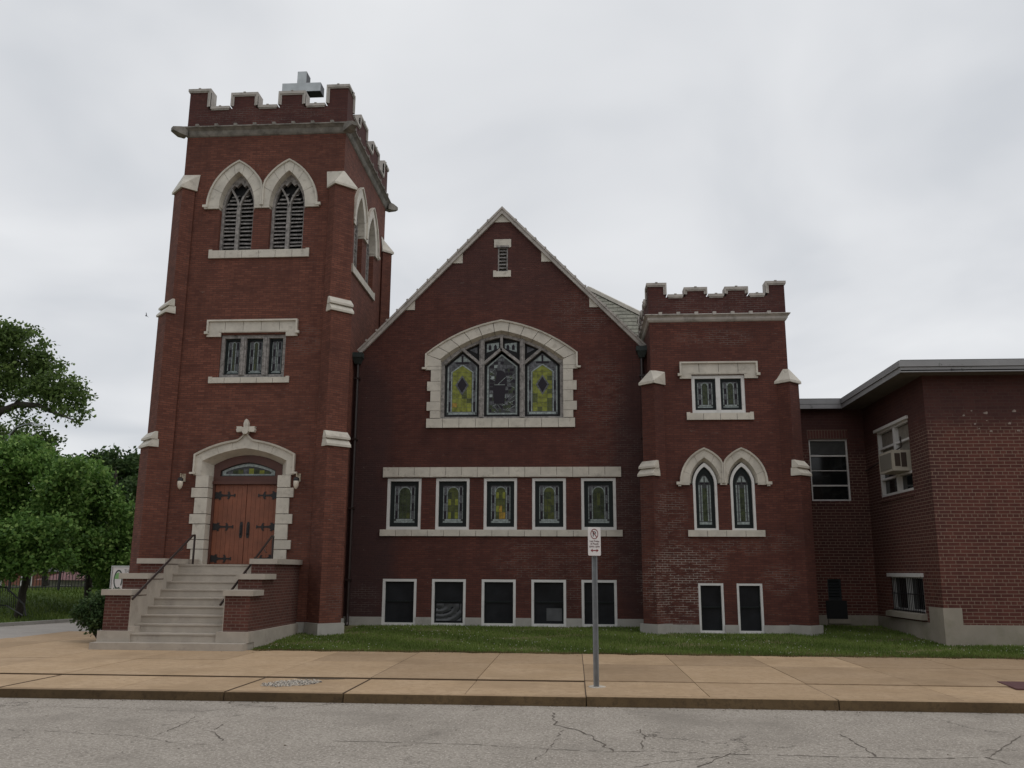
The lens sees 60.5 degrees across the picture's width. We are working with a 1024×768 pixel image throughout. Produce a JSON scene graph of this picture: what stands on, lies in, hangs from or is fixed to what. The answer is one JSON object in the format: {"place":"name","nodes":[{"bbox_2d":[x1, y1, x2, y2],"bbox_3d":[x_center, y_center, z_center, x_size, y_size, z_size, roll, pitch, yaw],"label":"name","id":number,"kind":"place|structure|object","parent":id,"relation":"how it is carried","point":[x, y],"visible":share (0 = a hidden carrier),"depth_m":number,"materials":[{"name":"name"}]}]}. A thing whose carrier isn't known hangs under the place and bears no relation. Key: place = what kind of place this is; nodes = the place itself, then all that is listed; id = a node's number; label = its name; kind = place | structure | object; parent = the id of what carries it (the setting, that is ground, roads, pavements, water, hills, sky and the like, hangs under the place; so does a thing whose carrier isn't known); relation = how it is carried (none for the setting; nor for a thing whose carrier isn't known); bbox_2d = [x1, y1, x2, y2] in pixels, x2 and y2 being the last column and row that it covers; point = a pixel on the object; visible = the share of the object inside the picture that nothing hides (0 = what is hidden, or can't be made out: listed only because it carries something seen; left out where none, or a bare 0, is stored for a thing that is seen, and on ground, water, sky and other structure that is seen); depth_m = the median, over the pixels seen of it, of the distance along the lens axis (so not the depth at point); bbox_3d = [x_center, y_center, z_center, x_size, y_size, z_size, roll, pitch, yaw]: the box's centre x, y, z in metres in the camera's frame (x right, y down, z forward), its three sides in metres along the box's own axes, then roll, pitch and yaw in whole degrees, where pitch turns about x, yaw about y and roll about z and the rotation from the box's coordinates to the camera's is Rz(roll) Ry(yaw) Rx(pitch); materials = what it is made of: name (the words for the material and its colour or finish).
{"place":"outdoors","nodes":[
{"label":"outdoors","id":0,"kind":"place"},
{"bbox_2d":[0,486,48,587],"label":"dark tree","id":1,"kind":"object","parent":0,"point":[45,583],"depth_m":58.73,"materials":[{"name":"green plant"}]},
{"bbox_2d":[0,568,64,585],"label":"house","id":2,"kind":"structure","parent":0,"point":[31,580],"depth_m":75.21,"materials":[{"name":"red paint"}]},
{"bbox_2d":[0,622,88,638],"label":"side street","id":3,"kind":"structure","parent":0,"point":[19,631],"depth_m":28.78,"materials":[{"name":"grey asphalt"}]},
{"bbox_2d":[0,586,102,622],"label":"lawn grass","id":4,"kind":"structure","parent":0,"point":[6,618],"depth_m":37.93,"materials":[{"name":"green plant"}]},
{"bbox_2d":[0,587,803,656],"bbox_3d":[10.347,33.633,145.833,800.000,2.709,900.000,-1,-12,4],"label":"ground","id":5,"kind":"structure","parent":0,"point":[38,608],"depth_m":38.21,"materials":[{"name":"green plant"}]},
{"bbox_2d":[0,586,25,615],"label":"stair railing","id":6,"kind":"object","parent":5,"relation":"on","point":[11,592],"visible":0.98,"depth_m":33.77,"materials":[{"name":"black metal"}]},
{"bbox_2d":[7,423,45,440],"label":"street lamp","id":7,"kind":"object","parent":5,"relation":"on","point":[23,425],"visible":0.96,"depth_m":47.46,"materials":[{"name":"metal"}]},
{"bbox_2d":[0,585,66,587],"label":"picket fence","id":8,"kind":"object","parent":5,"relation":"on","point":[28,586],"visible":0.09,"depth_m":58.77,"materials":[{"name":"black metal"}]},
{"bbox_2d":[0,619,79,626],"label":"kerb","id":9,"kind":"structure","parent":5,"relation":"on","point":[33,622],"depth_m":31.36,"materials":[{"name":"concrete"}]},
{"bbox_2d":[2,567,92,591],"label":"iron fence","id":10,"kind":"object","parent":5,"relation":"on","point":[58,586],"visible":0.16,"depth_m":43.48,"materials":[{"name":"black metal"}]},
{"bbox_2d":[0,429,95,617],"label":"maple tree","id":11,"kind":"object","parent":5,"relation":"on","point":[40,525],"visible":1,"depth_m":35.48,"materials":[{"name":"green plant"}]},
{"bbox_2d":[0,315,98,455],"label":"cottonwood tree","id":12,"kind":"object","parent":5,"relation":"on","point":[40,383],"visible":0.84,"depth_m":52.81,"materials":[{"name":"green plant"}]},
{"bbox_2d":[37,572,92,585],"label":"house","id":13,"kind":"structure","parent":5,"relation":"on","point":[64,577],"depth_m":66.84,"materials":[{"name":"red"}]},
{"bbox_2d":[56,455,134,599],"bbox_3d":[-18.253,6.359,38.607,4.830,6.919,6.271,7,-14,-28],"label":"maple tree","id":14,"kind":"object","parent":5,"relation":"on","point":[105,543],"visible":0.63,"depth_m":37.31,"materials":[{"name":"green plant"}]},
{"bbox_2d":[67,445,139,579],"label":"dark tree","id":15,"kind":"object","parent":5,"relation":"on","point":[126,467],"visible":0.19,"depth_m":48.20,"materials":[{"name":"green plant"}]},
{"bbox_2d":[89,71,823,650],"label":"church","id":16,"kind":"structure","parent":5,"relation":"on","point":[495,415],"depth_m":25.74,"materials":[{"name":"brick"}]},
{"bbox_2d":[131,534,195,599],"bbox_3d":[-8.715,4.526,21.989,0.170,1.635,3.173,-1,-12,4],"label":"handrail","id":17,"kind":"object","parent":16,"relation":"attached to","point":[161,568],"visible":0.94,"depth_m":22.22,"materials":[{"name":"black metal"}]},
{"bbox_2d":[177,473,185,488],"bbox_3d":[-9.277,2.731,24.625,0.164,0.450,0.297,-1,-12,4],"label":"wall lantern","id":18,"kind":"object","parent":16,"relation":"attached to","point":[181,480],"depth_m":24.52,"materials":[{"name":"white glass"}]},
{"bbox_2d":[210,485,247,563],"bbox_3d":[-7.986,3.945,24.736,0.919,2.215,0.118,-1,-12,4],"label":"door","id":19,"kind":"structure","parent":16,"relation":"in","point":[227,546],"depth_m":24.74,"materials":[{"name":"brown wood"}]},
{"bbox_2d":[219,176,254,249],"bbox_3d":[-8.261,-5.112,26.658,1.040,2.510,0.270,-1,-12,4],"label":"belfry window","id":20,"kind":"structure","parent":16,"relation":"in","point":[238,208],"depth_m":26.63,"materials":[{"name":"grey wood"}]},
{"bbox_2d":[219,535,273,605],"bbox_3d":[-6.619,4.647,22.204,0.120,1.761,3.413,-1,-12,4],"label":"handrail","id":21,"kind":"object","parent":16,"relation":"attached to","point":[256,556],"visible":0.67,"depth_m":23.02,"materials":[{"name":"black metal"}]},
{"bbox_2d":[219,334,285,376],"bbox_3d":[-7.509,-0.791,25.541,1.930,1.280,0.240,-1,-12,4],"label":"window","id":22,"kind":"structure","parent":16,"relation":"in","point":[241,355],"depth_m":25.56,"materials":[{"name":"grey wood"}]},
{"bbox_2d":[243,485,278,563],"bbox_3d":[-7.057,3.936,24.673,0.919,2.215,0.118,-1,-12,4],"label":"door","id":23,"kind":"structure","parent":16,"relation":"in","point":[261,499],"depth_m":24.70,"materials":[{"name":"brown wood"}]},
{"bbox_2d":[270,175,304,248],"bbox_3d":[-6.714,-5.127,26.552,1.040,2.510,0.270,-1,-12,4],"label":"belfry window","id":24,"kind":"structure","parent":16,"relation":"in","point":[287,222],"depth_m":26.53,"materials":[{"name":"grey wood"}]},
{"bbox_2d":[293,473,300,488],"bbox_3d":[-5.975,2.700,24.398,0.164,0.450,0.297,-1,-12,4],"label":"wall lantern","id":25,"kind":"object","parent":16,"relation":"attached to","point":[296,479],"depth_m":24.28,"materials":[{"name":"white glass"}]},
{"bbox_2d":[353,217,357,267],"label":"belfry window","id":26,"kind":"structure","parent":16,"relation":"in","point":[356,227],"depth_m":28.55,"materials":[{"name":"grey wood"}]},
{"bbox_2d":[365,240,368,283],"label":"belfry window","id":27,"kind":"structure","parent":16,"relation":"in","point":[367,250],"depth_m":30.15,"materials":[{"name":"grey wood"}]},
{"bbox_2d":[381,579,416,624],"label":"basement window","id":28,"kind":"structure","parent":16,"relation":"in","point":[398,595],"depth_m":25.91,"materials":[{"name":"white paint"}]},
{"bbox_2d":[386,478,421,529],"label":"window","id":29,"kind":"structure","parent":16,"relation":"in","point":[403,494],"depth_m":26.52,"materials":[{"name":"white paint"}]},
{"bbox_2d":[431,579,465,625],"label":"basement window","id":30,"kind":"structure","parent":16,"relation":"in","point":[448,595],"depth_m":25.80,"materials":[{"name":"white paint"}]},
{"bbox_2d":[435,478,469,529],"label":"window","id":31,"kind":"structure","parent":16,"relation":"in","point":[452,494],"depth_m":26.42,"materials":[{"name":"white paint"}]},
{"bbox_2d":[481,579,515,625],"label":"basement window","id":32,"kind":"structure","parent":16,"relation":"in","point":[498,604],"depth_m":25.70,"materials":[{"name":"white paint"}]},
{"bbox_2d":[483,478,516,529],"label":"window","id":33,"kind":"structure","parent":16,"relation":"in","point":[500,494],"depth_m":26.32,"materials":[{"name":"white paint"}]},
{"bbox_2d":[440,334,562,418],"bbox_3d":[-0.307,-0.238,27.214,3.780,2.730,0.250,-1,-12,4],"label":"window","id":34,"kind":"structure","parent":16,"relation":"in","point":[512,377],"depth_m":27.21,"materials":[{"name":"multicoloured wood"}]},
{"bbox_2d":[531,580,565,626],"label":"basement window","id":35,"kind":"structure","parent":16,"relation":"in","point":[548,597],"depth_m":25.61,"materials":[{"name":"white paint"}]},
{"bbox_2d":[532,478,565,529],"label":"window","id":36,"kind":"structure","parent":16,"relation":"in","point":[548,494],"depth_m":26.22,"materials":[{"name":"white paint"}]},
{"bbox_2d":[581,478,616,529],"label":"window","id":37,"kind":"structure","parent":16,"relation":"in","point":[598,495],"depth_m":26.13,"materials":[{"name":"white paint"}]},
{"bbox_2d":[581,580,616,626],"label":"basement window","id":38,"kind":"structure","parent":16,"relation":"in","point":[607,589],"depth_m":25.50,"materials":[{"name":"white paint"}]},
{"bbox_2d":[692,463,718,529],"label":"lancet window","id":39,"kind":"structure","parent":16,"relation":"in","point":[704,482],"depth_m":24.64,"materials":[{"name":"white paint"}]},
{"bbox_2d":[698,583,724,632],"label":"basement window","id":40,"kind":"structure","parent":16,"relation":"in","point":[711,595],"depth_m":24.01,"materials":[{"name":"white paint"}]},
{"bbox_2d":[691,375,745,412],"bbox_3d":[5.917,0.305,25.229,1.500,1.100,0.155,-1,-12,4],"label":"window","id":41,"kind":"structure","parent":16,"relation":"in","point":[710,393],"depth_m":25.23,"materials":[{"name":"white paint"}]},
{"bbox_2d":[729,463,756,529],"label":"lancet window","id":42,"kind":"structure","parent":16,"relation":"in","point":[741,482],"depth_m":24.57,"materials":[{"name":"white paint"}]},
{"bbox_2d":[737,583,764,633],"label":"basement window","id":43,"kind":"structure","parent":16,"relation":"in","point":[749,596],"depth_m":23.94,"materials":[{"name":"white paint"}]},
{"bbox_2d":[0,687,1023,713],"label":"kerb","id":44,"kind":"structure","parent":5,"relation":"on","point":[659,702],"depth_m":12.96,"materials":[{"name":"concrete"}]},
{"bbox_2d":[800,358,1023,645],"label":"annex building","id":45,"kind":"structure","parent":5,"relation":"on","point":[930,545],"depth_m":22.55,"materials":[{"name":"brick"}]},
{"bbox_2d":[808,439,851,505],"bbox_3d":[9.791,2.729,27.073,1.170,2.050,0.170,-1,-12,4],"label":"window","id":46,"kind":"structure","parent":45,"relation":"in","point":[829,468],"depth_m":27.12,"materials":[{"name":"black glass"}]},
{"bbox_2d":[865,436,901,471],"bbox_3d":[10.635,2.023,24.996,0.242,0.508,3.921,-2,-12,8],"label":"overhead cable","id":47,"kind":"object","parent":45,"relation":"attached to","point":[896,449],"visible":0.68,"depth_m":24.05,"materials":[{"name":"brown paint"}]},
{"bbox_2d":[873,415,914,502],"bbox_3d":[10.790,2.173,24.691,0.220,2.150,2.630,-1,-12,4],"label":"window","id":48,"kind":"structure","parent":45,"relation":"in","point":[888,438],"depth_m":24.69,"materials":[{"name":"white paint"}]},
{"bbox_2d":[879,450,911,474],"bbox_3d":[10.548,2.160,24.182,0.512,0.560,1.062,-1,-12,4],"label":"air conditioner","id":49,"kind":"object","parent":45,"relation":"attached to","point":[893,462],"visible":0.99,"depth_m":23.72,"materials":[{"name":"beige plastic"}]},
{"bbox_2d":[886,573,927,619],"bbox_3d":[10.704,5.736,23.826,0.300,1.180,2.640,-1,-12,4],"label":"basement window","id":50,"kind":"structure","parent":45,"relation":"in","point":[907,588],"depth_m":23.68,"materials":[{"name":"black glass"}]},
{"bbox_2d":[0,698,1023,767],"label":"road","id":51,"kind":"structure","parent":0,"point":[310,735],"depth_m":10.51,"materials":[{"name":"grey asphalt"}]},
{"bbox_2d":[9,706,1019,766],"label":"road cracks","id":52,"kind":"object","parent":51,"relation":"on","point":[604,745],"visible":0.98,"depth_m":9.98,"materials":[{"name":"black asphalt"}]},
{"bbox_2d":[24,650,1017,767],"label":"gutter litter","id":53,"kind":"object","parent":51,"relation":"on","point":[548,706],"visible":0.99,"depth_m":12.76,"materials":[{"name":"brown plant"}]},
{"bbox_2d":[0,631,1023,701],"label":"pavement","id":54,"kind":"structure","parent":0,"point":[878,678],"depth_m":15.82,"materials":[{"name":"beige concrete"}]},
{"bbox_2d":[67,588,120,637],"bbox_3d":[-10.329,5.867,22.342,1.895,1.364,1.386,-1,-12,4],"label":"juniper shrub","id":55,"kind":"object","parent":54,"relation":"on","point":[88,612],"visible":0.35,"depth_m":22.00,"materials":[{"name":"green plant"}]},
{"bbox_2d":[109,566,129,588],"bbox_3d":[-11.276,6.272,25.618,1.289,1.900,0.140,-6,-14,26],"label":"notice board","id":56,"kind":"object","parent":54,"relation":"on","point":[115,582],"visible":0.32,"depth_m":25.87,"materials":[{"name":"metal"}]},
{"bbox_2d":[260,679,321,686],"bbox_3d":[-3.595,4.874,14.326,0.762,0.026,1.078,-9,-15,38],"label":"loose aggregate","id":57,"kind":"object","parent":54,"relation":"on","point":[281,683],"visible":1,"depth_m":14.32,"materials":[{"name":"gravel"}]},
{"bbox_2d":[297,678,345,679],"bbox_3d":[-3.259,5.037,14.958,0.850,0.036,0.138,-1,-12,4],"label":"broken joint","id":58,"kind":"object","parent":54,"relation":"on","point":[321,678],"visible":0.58,"depth_m":14.96,"materials":[{"name":"concrete"}]},
{"bbox_2d":[0,652,838,704],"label":"expansion joint","id":59,"kind":"object","parent":54,"relation":"on","point":[264,677],"visible":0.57,"depth_m":14.97,"materials":[{"name":"concrete"}]},
{"bbox_2d":[588,685,605,687],"bbox_3d":[1.338,4.841,14.034,0.306,0.017,0.307,9,-15,-35],"label":"cement patch","id":60,"kind":"object","parent":54,"relation":"on","point":[592,686],"visible":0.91,"depth_m":14.01,"materials":[{"name":"grey concrete"}]},
{"bbox_2d":[588,527,600,686],"bbox_3d":[1.328,3.587,14.212,0.236,2.505,0.094,6,-13,-24],"label":"parking sign","id":61,"kind":"object","parent":60,"relation":"on","point":[594,542],"visible":1,"depth_m":14.29,"materials":[{"name":"metal"}]},
{"bbox_2d":[997,681,1023,689],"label":"utility cover","id":62,"kind":"object","parent":54,"relation":"on","point":[1016,685],"visible":1,"depth_m":14.42,"materials":[{"name":"red metal"}]},
{"bbox_2d":[0,0,1023,488],"label":"sky","id":63,"kind":"structure","parent":0,"point":[864,157],"materials":[{"name":"white"}]},
{"bbox_2d":[251,623,1023,659],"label":"lawn","id":64,"kind":"structure","parent":0,"point":[346,628],"depth_m":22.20,"materials":[{"name":"plant"}]},
{"bbox_2d":[270,624,1023,653],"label":"clover blossom","id":65,"kind":"object","parent":64,"relation":"on","point":[653,639],"visible":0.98,"depth_m":21.34,"materials":[{"name":"white plant"}]}
]}

